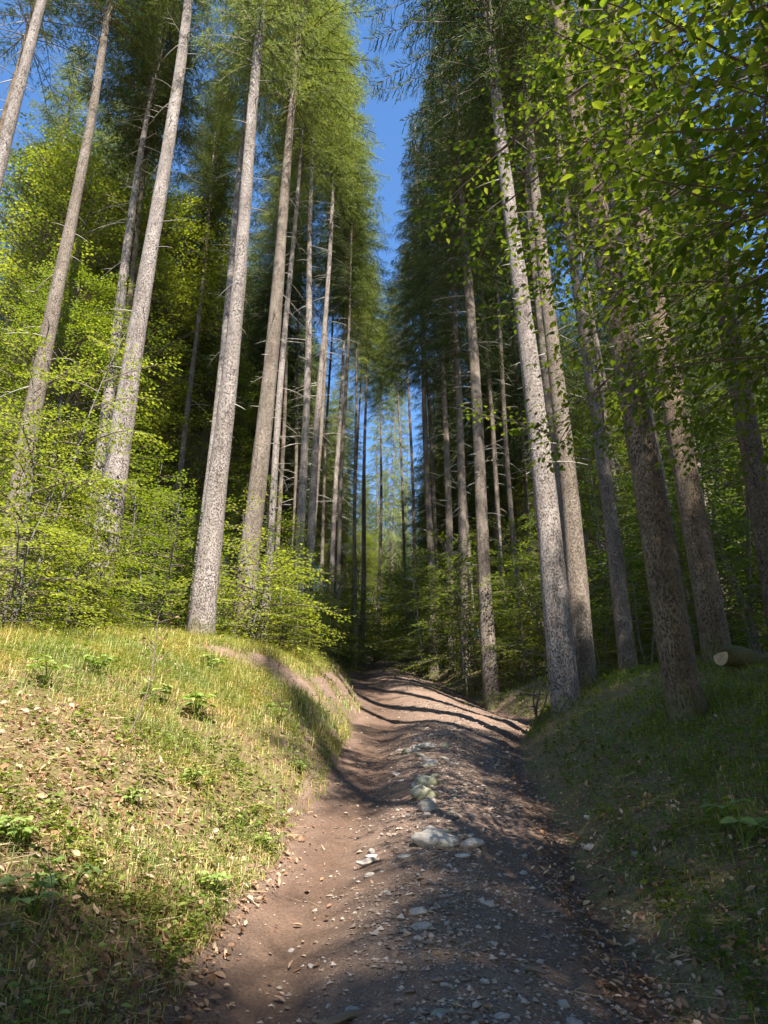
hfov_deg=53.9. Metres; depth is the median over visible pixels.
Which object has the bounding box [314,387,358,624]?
spruce tree
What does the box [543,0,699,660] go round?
spruce tree
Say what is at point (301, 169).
spruce tree
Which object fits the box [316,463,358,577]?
spruce tree
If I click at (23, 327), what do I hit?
spruce tree
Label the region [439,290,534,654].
spruce tree
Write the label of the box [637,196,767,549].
spruce tree
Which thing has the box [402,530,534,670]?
beech sapling
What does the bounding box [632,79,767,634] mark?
spruce tree
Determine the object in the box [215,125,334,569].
spruce tree
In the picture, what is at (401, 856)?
stone
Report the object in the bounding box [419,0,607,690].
spruce tree
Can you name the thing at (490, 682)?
spruce tree
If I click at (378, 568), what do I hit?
beech sapling
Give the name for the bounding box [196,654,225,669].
leafy plant
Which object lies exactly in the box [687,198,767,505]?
spruce tree
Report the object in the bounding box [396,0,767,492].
beech tree
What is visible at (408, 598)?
beech sapling
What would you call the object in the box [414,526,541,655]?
beech sapling
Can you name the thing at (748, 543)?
beech sapling
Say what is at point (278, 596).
beech sapling
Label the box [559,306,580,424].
spruce tree
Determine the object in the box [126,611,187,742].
bare sapling
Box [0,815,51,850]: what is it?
leafy plant
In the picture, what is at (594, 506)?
beech sapling
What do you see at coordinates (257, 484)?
spruce tree
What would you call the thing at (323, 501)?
spruce tree
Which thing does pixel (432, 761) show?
stone
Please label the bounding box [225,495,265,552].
spruce tree
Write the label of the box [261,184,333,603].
spruce tree
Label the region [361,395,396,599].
spruce tree
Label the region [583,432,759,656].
beech sapling
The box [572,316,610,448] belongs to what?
spruce tree
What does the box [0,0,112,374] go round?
spruce tree
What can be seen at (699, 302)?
spruce tree
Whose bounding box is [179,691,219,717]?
leafy plant
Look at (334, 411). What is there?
spruce tree
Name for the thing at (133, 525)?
beech sapling
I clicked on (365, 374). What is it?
spruce tree
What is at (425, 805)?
stone
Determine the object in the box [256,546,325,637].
beech sapling
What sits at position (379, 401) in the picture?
spruce tree
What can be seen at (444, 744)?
stone
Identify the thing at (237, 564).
beech sapling
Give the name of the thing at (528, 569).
beech sapling
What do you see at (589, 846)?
stone
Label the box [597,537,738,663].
beech sapling
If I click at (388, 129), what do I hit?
sky
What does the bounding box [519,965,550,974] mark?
stick
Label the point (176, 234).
beech tree
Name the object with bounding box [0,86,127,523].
spruce tree
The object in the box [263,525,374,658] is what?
beech sapling
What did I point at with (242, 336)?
spruce tree
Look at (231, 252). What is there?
spruce tree
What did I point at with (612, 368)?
spruce tree
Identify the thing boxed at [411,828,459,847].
stone
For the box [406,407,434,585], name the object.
spruce tree
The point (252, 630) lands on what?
beech sapling
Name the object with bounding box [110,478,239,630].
beech sapling
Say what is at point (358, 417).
spruce tree
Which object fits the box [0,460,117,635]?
beech sapling
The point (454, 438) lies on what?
spruce tree
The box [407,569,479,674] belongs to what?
beech sapling
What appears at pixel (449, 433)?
spruce tree
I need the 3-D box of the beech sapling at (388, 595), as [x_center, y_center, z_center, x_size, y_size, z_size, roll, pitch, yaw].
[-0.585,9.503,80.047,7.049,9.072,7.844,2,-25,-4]
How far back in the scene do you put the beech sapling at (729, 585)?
24.59 m
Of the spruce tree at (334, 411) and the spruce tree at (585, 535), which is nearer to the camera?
the spruce tree at (585, 535)
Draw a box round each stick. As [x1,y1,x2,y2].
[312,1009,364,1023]
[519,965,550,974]
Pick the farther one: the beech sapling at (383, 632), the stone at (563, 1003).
the beech sapling at (383, 632)
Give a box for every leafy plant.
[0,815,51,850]
[0,873,61,920]
[27,654,75,686]
[39,855,101,895]
[81,654,117,672]
[115,787,148,806]
[140,679,172,699]
[178,767,209,786]
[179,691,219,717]
[193,870,231,895]
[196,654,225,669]
[251,832,271,843]
[266,702,294,722]
[289,760,311,772]
[700,799,767,850]
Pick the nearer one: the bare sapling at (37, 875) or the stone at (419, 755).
the bare sapling at (37, 875)
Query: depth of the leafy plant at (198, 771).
5.41 m
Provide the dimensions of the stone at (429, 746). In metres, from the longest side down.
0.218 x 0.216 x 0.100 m
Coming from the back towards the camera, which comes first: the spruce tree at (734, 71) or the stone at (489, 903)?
the spruce tree at (734, 71)
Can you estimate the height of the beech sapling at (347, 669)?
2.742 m
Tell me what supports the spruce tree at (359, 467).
on the ground at (598, 892)
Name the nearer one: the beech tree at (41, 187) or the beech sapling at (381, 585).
the beech tree at (41, 187)
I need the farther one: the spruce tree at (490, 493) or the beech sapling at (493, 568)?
the spruce tree at (490, 493)
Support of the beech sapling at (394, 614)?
on the ground at (598, 892)
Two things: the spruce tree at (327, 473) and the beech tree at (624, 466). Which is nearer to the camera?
the beech tree at (624, 466)
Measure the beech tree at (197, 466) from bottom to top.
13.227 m
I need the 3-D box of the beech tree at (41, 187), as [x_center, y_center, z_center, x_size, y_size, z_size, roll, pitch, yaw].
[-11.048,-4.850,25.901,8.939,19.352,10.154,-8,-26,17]
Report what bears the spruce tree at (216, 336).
on the ground at (598, 892)
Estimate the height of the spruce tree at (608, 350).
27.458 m
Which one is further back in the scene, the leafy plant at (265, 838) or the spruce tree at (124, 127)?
the spruce tree at (124, 127)
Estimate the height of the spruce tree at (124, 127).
28.976 m
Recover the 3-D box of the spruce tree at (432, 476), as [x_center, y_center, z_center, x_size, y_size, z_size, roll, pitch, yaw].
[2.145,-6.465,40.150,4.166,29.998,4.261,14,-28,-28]
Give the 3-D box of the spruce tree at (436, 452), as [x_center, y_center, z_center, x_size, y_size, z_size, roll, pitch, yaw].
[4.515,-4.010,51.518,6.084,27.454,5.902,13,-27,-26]
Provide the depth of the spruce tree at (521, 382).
40.58 m
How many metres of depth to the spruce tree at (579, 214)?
31.67 m
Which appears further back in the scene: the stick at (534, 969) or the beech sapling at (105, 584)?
the beech sapling at (105, 584)
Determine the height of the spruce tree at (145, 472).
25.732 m
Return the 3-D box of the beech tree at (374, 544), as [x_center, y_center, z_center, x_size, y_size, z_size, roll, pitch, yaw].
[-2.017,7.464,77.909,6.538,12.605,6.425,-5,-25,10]
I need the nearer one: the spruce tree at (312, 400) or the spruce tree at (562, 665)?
the spruce tree at (562, 665)
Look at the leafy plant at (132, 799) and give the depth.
4.62 m
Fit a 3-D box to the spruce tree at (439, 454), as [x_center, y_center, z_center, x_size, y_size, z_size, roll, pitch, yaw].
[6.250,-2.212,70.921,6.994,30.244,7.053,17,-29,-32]
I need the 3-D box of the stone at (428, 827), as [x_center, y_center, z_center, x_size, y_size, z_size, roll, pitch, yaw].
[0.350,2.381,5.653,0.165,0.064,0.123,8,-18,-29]
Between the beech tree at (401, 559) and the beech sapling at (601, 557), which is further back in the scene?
the beech tree at (401, 559)
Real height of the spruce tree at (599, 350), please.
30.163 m
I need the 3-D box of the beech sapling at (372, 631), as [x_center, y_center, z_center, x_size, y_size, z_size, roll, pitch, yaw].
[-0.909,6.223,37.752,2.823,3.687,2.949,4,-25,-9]
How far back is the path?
4.39 m
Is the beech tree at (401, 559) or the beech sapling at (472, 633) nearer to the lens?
the beech sapling at (472, 633)
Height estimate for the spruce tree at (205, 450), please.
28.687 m
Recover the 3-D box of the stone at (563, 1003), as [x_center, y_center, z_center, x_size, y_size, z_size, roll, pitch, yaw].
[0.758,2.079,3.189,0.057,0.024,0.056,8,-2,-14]
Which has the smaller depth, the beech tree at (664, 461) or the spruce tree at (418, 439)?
the beech tree at (664, 461)
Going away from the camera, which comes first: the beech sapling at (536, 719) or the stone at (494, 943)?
the stone at (494, 943)
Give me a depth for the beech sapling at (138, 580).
30.77 m
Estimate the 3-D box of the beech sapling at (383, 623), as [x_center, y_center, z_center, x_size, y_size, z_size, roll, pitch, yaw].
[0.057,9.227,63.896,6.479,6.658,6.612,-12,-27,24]
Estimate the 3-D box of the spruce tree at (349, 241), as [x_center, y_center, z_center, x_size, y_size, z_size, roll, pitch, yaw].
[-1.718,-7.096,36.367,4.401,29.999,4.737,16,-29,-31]
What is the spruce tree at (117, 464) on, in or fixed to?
on the ground at (598, 892)
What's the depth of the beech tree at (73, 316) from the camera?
21.20 m
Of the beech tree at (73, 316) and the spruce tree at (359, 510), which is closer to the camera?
the beech tree at (73, 316)
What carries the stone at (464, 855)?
on the path
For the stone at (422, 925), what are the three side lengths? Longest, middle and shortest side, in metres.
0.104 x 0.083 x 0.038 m
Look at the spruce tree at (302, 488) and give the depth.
29.47 m
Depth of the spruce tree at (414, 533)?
47.79 m
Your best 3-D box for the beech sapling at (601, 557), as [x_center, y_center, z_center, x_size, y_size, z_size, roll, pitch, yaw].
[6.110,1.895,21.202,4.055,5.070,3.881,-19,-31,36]
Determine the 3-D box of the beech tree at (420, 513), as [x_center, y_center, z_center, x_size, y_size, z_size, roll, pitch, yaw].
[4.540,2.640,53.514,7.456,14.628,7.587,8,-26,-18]
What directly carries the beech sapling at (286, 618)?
on the ground at (598, 892)
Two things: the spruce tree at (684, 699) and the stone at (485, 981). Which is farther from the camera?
the spruce tree at (684, 699)
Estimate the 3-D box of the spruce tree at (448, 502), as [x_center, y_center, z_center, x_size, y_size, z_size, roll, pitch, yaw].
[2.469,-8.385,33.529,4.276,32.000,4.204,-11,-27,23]
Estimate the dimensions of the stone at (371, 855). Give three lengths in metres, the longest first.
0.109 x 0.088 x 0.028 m
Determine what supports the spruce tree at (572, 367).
on the ground at (598, 892)
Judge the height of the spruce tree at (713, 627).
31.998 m
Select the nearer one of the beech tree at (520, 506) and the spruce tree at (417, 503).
the beech tree at (520, 506)
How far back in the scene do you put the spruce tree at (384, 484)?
114.42 m
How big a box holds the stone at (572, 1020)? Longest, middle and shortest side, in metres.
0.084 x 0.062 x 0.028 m
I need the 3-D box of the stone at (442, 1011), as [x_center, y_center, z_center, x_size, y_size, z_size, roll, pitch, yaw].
[0.219,1.921,2.894,0.083,0.028,0.057,-3,-2,14]
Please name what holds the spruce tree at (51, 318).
on the ground at (598, 892)
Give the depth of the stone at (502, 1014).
2.90 m
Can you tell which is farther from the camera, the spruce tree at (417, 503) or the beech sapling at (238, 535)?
the spruce tree at (417, 503)
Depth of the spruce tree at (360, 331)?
43.34 m
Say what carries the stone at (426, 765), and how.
on the path
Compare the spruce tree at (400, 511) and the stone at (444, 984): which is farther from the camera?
the spruce tree at (400, 511)
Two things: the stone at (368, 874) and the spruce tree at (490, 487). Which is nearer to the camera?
the stone at (368, 874)
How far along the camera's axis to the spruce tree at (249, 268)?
44.38 m
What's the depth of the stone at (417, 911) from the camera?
3.90 m
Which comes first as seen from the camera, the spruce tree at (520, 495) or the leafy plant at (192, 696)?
the leafy plant at (192, 696)
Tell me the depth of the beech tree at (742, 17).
6.03 m
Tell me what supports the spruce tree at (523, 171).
on the ground at (598, 892)
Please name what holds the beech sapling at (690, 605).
on the ground at (598, 892)
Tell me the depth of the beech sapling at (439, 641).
31.61 m
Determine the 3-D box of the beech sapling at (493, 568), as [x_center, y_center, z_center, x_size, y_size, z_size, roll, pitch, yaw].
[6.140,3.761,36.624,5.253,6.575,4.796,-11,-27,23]
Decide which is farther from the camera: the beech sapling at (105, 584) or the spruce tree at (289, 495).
the spruce tree at (289, 495)
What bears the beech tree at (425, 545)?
on the ground at (598, 892)
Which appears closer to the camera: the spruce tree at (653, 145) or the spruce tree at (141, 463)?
the spruce tree at (653, 145)
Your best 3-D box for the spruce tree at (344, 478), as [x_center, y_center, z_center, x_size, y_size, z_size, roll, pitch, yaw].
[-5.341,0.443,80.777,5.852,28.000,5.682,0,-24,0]
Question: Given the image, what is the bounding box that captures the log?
[713,640,767,667]
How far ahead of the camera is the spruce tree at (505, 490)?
46.14 m
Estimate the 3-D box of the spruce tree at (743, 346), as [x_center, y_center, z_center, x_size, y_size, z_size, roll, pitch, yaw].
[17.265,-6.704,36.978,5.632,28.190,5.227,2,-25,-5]
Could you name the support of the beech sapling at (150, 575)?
on the ground at (598, 892)
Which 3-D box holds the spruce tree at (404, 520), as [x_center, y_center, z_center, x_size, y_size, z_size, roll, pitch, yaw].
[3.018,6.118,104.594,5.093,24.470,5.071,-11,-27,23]
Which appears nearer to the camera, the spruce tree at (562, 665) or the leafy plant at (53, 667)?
the leafy plant at (53, 667)
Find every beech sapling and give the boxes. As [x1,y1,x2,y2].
[0,318,182,627]
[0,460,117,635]
[0,468,169,631]
[18,555,144,625]
[57,523,157,621]
[65,502,185,628]
[67,472,195,627]
[68,440,235,630]
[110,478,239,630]
[113,504,230,631]
[128,475,314,642]
[158,490,355,664]
[168,526,280,635]
[177,516,292,633]
[225,555,340,661]
[228,539,317,635]
[256,534,341,653]
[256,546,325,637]
[257,558,356,654]
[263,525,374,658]
[312,564,372,668]
[314,616,374,674]
[321,557,407,657]
[322,560,392,663]
[340,555,424,662]
[341,556,401,638]
[342,603,390,669]
[357,542,472,678]
[358,590,422,652]
[359,563,405,634]
[367,571,412,641]
[371,545,476,672]
[375,574,428,660]
[389,551,427,643]
[394,550,523,698]
[394,593,478,677]
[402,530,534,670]
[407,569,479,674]
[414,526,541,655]
[441,562,546,679]
[451,512,616,668]
[464,546,547,700]
[465,638,550,728]
[468,523,543,648]
[490,521,600,652]
[509,416,651,653]
[539,496,650,660]
[546,559,657,675]
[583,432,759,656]
[586,385,767,665]
[591,488,710,678]
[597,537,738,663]
[603,500,740,642]
[613,481,756,652]
[623,326,767,652]
[627,515,765,661]
[631,460,767,638]
[652,484,767,654]
[690,514,766,650]
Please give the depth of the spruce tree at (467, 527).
31.89 m
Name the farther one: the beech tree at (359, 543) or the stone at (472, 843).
the beech tree at (359, 543)
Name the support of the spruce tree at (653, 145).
on the ground at (598, 892)
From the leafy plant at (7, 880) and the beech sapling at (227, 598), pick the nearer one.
the leafy plant at (7, 880)
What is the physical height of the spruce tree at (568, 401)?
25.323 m
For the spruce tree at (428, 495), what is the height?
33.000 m
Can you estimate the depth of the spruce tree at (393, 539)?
87.65 m
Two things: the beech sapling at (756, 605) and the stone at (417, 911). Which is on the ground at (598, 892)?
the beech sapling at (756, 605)
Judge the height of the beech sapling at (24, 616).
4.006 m
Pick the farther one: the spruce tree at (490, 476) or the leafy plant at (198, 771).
the spruce tree at (490, 476)
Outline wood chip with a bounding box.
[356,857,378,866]
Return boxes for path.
[113,648,673,1023]
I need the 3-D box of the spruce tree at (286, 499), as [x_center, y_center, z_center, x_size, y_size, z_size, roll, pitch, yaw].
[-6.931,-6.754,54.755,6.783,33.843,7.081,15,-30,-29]
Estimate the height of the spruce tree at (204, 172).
27.969 m
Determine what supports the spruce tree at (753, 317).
on the ground at (598, 892)
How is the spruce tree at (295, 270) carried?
on the ground at (598, 892)
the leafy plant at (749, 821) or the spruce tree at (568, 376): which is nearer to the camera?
the leafy plant at (749, 821)
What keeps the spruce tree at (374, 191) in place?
on the ground at (598, 892)
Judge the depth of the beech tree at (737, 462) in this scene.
33.75 m
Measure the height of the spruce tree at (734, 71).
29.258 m
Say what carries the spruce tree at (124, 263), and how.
on the ground at (598, 892)
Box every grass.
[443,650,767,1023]
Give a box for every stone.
[345,1006,358,1010]
[364,872,374,877]
[365,854,376,856]
[397,854,410,858]
[408,906,427,916]
[410,784,437,799]
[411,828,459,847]
[411,922,431,929]
[413,935,421,939]
[414,775,439,787]
[415,753,424,756]
[418,799,435,811]
[420,743,435,749]
[422,759,437,764]
[422,763,433,766]
[422,825,437,830]
[430,1008,449,1016]
[439,743,448,746]
[440,982,448,985]
[454,853,470,857]
[460,838,483,848]
[480,978,489,983]
[483,900,495,906]
[489,941,497,945]
[493,1011,509,1019]
[557,999,569,1007]
[566,1017,583,1023]
[584,843,593,850]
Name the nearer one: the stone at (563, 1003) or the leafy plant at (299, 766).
the stone at (563, 1003)
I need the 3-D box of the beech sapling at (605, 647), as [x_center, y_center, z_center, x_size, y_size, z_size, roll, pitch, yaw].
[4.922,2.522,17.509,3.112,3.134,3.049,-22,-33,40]
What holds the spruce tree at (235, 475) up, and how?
on the ground at (598, 892)
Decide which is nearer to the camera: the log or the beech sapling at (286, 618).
the log
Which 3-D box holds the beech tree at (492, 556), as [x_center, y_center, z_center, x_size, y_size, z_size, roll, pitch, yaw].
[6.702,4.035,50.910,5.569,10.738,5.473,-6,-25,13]
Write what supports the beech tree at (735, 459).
on the ground at (598, 892)
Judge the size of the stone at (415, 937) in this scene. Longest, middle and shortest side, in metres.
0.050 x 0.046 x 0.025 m
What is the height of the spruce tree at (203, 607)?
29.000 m
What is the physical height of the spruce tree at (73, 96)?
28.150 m
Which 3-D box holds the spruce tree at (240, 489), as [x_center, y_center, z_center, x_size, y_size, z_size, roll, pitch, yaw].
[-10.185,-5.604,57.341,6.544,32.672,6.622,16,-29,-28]
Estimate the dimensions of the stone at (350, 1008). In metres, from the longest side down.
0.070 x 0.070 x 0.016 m
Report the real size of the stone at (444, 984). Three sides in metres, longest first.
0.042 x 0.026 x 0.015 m
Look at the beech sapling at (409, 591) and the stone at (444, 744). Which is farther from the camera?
the beech sapling at (409, 591)
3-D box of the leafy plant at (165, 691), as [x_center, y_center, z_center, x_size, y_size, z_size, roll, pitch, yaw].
[-2.120,1.668,7.013,0.310,0.228,0.395,9,-26,-20]
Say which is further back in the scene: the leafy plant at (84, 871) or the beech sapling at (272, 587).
the beech sapling at (272, 587)
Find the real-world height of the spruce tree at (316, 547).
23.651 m
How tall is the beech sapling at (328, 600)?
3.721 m
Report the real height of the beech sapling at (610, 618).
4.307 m
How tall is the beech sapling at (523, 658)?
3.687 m
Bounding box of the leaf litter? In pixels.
[0,643,767,1023]
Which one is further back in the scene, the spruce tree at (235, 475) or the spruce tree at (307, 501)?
the spruce tree at (307, 501)
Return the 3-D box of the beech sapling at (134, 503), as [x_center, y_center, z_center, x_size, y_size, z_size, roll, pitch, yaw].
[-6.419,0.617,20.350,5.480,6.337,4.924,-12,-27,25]
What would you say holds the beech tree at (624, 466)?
on the ground at (598, 892)
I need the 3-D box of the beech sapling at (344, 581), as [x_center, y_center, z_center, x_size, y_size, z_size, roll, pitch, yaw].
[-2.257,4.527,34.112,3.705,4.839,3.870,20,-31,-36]
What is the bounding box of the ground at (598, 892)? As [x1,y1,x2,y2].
[0,640,767,1023]
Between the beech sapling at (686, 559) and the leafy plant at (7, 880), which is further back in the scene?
the beech sapling at (686, 559)
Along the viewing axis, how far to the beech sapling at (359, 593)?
39.65 m
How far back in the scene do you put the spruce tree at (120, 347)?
35.10 m
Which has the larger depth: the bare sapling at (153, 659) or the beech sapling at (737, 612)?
the beech sapling at (737, 612)
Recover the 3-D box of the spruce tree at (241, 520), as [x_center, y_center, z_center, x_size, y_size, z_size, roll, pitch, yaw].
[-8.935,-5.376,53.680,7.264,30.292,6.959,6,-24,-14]
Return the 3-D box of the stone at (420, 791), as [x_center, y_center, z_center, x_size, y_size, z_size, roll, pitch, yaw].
[0.362,2.547,6.819,0.272,0.144,0.189,18,-15,-6]
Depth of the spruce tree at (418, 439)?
71.03 m
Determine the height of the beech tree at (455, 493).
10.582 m
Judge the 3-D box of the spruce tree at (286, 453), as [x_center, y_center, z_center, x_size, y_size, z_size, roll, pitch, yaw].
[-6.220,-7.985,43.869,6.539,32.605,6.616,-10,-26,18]
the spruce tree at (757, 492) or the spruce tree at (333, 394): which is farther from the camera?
the spruce tree at (333, 394)
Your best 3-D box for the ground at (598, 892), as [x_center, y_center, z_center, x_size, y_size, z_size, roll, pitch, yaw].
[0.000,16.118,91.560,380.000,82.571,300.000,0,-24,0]
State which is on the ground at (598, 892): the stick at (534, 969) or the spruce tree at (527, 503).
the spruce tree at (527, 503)
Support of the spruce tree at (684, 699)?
on the ground at (598, 892)
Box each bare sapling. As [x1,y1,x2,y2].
[25,826,74,955]
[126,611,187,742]
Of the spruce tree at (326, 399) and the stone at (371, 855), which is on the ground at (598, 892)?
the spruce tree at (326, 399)
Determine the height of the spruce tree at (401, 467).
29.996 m
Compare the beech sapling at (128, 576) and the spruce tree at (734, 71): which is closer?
the spruce tree at (734, 71)
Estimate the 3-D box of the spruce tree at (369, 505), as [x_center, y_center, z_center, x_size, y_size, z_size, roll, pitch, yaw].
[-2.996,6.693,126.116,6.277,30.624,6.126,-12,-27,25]
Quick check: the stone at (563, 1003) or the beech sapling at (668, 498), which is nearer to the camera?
the stone at (563, 1003)
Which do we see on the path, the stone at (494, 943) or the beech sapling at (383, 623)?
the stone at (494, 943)
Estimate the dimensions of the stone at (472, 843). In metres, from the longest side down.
0.198 x 0.144 x 0.079 m
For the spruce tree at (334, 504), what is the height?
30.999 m
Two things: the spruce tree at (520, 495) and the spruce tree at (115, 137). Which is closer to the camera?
the spruce tree at (115, 137)
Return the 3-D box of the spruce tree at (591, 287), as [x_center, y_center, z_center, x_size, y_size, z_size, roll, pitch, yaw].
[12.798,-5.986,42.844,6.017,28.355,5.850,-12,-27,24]
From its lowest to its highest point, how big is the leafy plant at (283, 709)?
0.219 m
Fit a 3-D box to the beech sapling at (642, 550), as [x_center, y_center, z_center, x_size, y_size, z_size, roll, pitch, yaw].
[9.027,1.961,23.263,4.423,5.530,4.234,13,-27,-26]
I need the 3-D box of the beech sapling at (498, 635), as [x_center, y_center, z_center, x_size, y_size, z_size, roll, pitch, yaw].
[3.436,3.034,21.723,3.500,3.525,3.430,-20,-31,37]
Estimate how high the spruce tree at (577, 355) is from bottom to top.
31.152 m
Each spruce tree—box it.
[0,0,46,191]
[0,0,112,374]
[0,0,219,622]
[0,40,106,428]
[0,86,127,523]
[0,203,62,461]
[1,86,184,619]
[34,133,163,624]
[66,0,237,622]
[70,0,234,626]
[75,2,219,621]
[79,327,175,605]
[85,340,172,591]
[91,207,180,572]
[140,238,248,544]
[143,98,263,628]
[143,159,260,631]
[150,232,249,623]
[154,67,270,630]
[186,0,309,627]
[186,0,330,636]
[200,0,388,638]
[201,242,261,517]
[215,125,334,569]
[220,246,286,609]
[225,277,300,577]
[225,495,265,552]
[226,271,287,565]
[229,189,331,580]
[230,1,377,641]
[243,264,335,638]
[243,321,319,577]
[249,142,326,633]
[257,0,379,645]
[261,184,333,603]
[275,340,333,555]
[278,17,384,645]
[278,97,390,644]
[284,311,333,559]
[287,518,326,576]
[289,350,348,582]
[292,171,400,655]
[298,335,333,564]
[302,150,392,665]
[312,226,353,633]
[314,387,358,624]
[315,374,362,582]
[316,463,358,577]
[318,413,360,552]
[325,397,377,587]
[327,264,406,663]
[330,213,387,670]
[333,288,385,645]
[348,322,415,661]
[351,479,383,586]
[352,0,611,720]
[357,473,379,549]
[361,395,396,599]
[368,284,418,661]
[370,382,412,621]
[371,472,397,615]
[378,240,436,664]
[380,112,463,679]
[383,390,420,605]
[384,186,441,666]
[388,29,519,679]
[390,487,410,557]
[391,0,530,710]
[391,82,489,677]
[394,481,417,570]
[402,131,494,658]
[404,358,455,534]
[406,304,492,644]
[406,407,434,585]
[409,482,426,580]
[411,380,474,579]
[416,175,522,548]
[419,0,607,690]
[422,354,485,611]
[428,103,510,654]
[435,3,617,576]
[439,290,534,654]
[440,203,533,624]
[452,144,594,579]
[454,94,528,656]
[455,283,537,648]
[465,315,518,579]
[478,161,552,653]
[481,30,604,658]
[482,213,590,592]
[485,0,637,671]
[490,0,708,725]
[498,341,538,583]
[510,228,587,528]
[511,276,595,545]
[519,327,588,534]
[524,96,637,649]
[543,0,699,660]
[545,157,640,578]
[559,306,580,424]
[559,317,599,582]
[561,233,633,548]
[567,1,731,627]
[571,318,607,542]
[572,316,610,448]
[576,262,625,509]
[583,37,762,638]
[598,1,731,666]
[601,0,767,630]
[602,261,658,461]
[605,171,734,500]
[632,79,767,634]
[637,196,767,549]
[681,196,767,507]
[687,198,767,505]
[701,0,767,315]
[709,192,767,447]
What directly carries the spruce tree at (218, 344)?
on the ground at (598, 892)
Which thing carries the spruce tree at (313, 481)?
on the ground at (598, 892)
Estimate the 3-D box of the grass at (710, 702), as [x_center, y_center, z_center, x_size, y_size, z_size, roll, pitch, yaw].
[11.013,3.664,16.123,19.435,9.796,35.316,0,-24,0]
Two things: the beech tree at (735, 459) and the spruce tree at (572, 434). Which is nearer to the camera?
the beech tree at (735, 459)
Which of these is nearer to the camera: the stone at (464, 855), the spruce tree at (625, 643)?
the stone at (464, 855)
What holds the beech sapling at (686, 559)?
on the ground at (598, 892)
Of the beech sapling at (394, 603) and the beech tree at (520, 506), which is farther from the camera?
the beech sapling at (394, 603)
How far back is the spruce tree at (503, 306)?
34.43 m
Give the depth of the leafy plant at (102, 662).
7.33 m
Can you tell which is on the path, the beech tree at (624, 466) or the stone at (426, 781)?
the stone at (426, 781)
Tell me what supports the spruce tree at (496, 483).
on the ground at (598, 892)
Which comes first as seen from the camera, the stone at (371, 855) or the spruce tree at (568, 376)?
the stone at (371, 855)
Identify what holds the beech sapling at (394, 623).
on the ground at (598, 892)
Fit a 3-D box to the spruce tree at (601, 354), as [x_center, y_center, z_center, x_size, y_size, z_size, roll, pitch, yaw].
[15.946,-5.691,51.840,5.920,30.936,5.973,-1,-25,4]
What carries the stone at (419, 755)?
on the path
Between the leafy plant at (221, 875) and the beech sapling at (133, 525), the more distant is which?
the beech sapling at (133, 525)
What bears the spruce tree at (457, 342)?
on the ground at (598, 892)
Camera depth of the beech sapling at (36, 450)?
12.13 m
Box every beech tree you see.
[0,112,194,546]
[0,249,173,626]
[5,171,248,538]
[118,338,269,604]
[313,529,360,630]
[341,530,387,622]
[341,530,390,634]
[373,533,421,622]
[391,450,489,616]
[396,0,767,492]
[405,509,473,610]
[409,474,493,640]
[455,505,511,623]
[471,459,543,649]
[533,390,671,620]
[598,407,734,565]
[658,388,767,589]
[693,0,767,182]
[703,413,767,503]
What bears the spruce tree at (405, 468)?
on the ground at (598, 892)
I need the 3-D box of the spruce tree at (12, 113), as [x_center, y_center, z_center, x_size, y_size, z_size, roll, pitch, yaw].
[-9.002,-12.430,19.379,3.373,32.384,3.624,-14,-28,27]
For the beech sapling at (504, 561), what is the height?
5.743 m
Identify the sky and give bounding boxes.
[0,0,767,638]
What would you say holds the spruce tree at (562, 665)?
on the ground at (598, 892)
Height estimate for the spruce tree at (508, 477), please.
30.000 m
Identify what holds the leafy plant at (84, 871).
on the ground at (598, 892)
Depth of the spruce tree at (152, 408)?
40.83 m
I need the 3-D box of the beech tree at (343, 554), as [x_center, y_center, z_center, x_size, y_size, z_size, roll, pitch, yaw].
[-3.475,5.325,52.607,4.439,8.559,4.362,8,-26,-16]

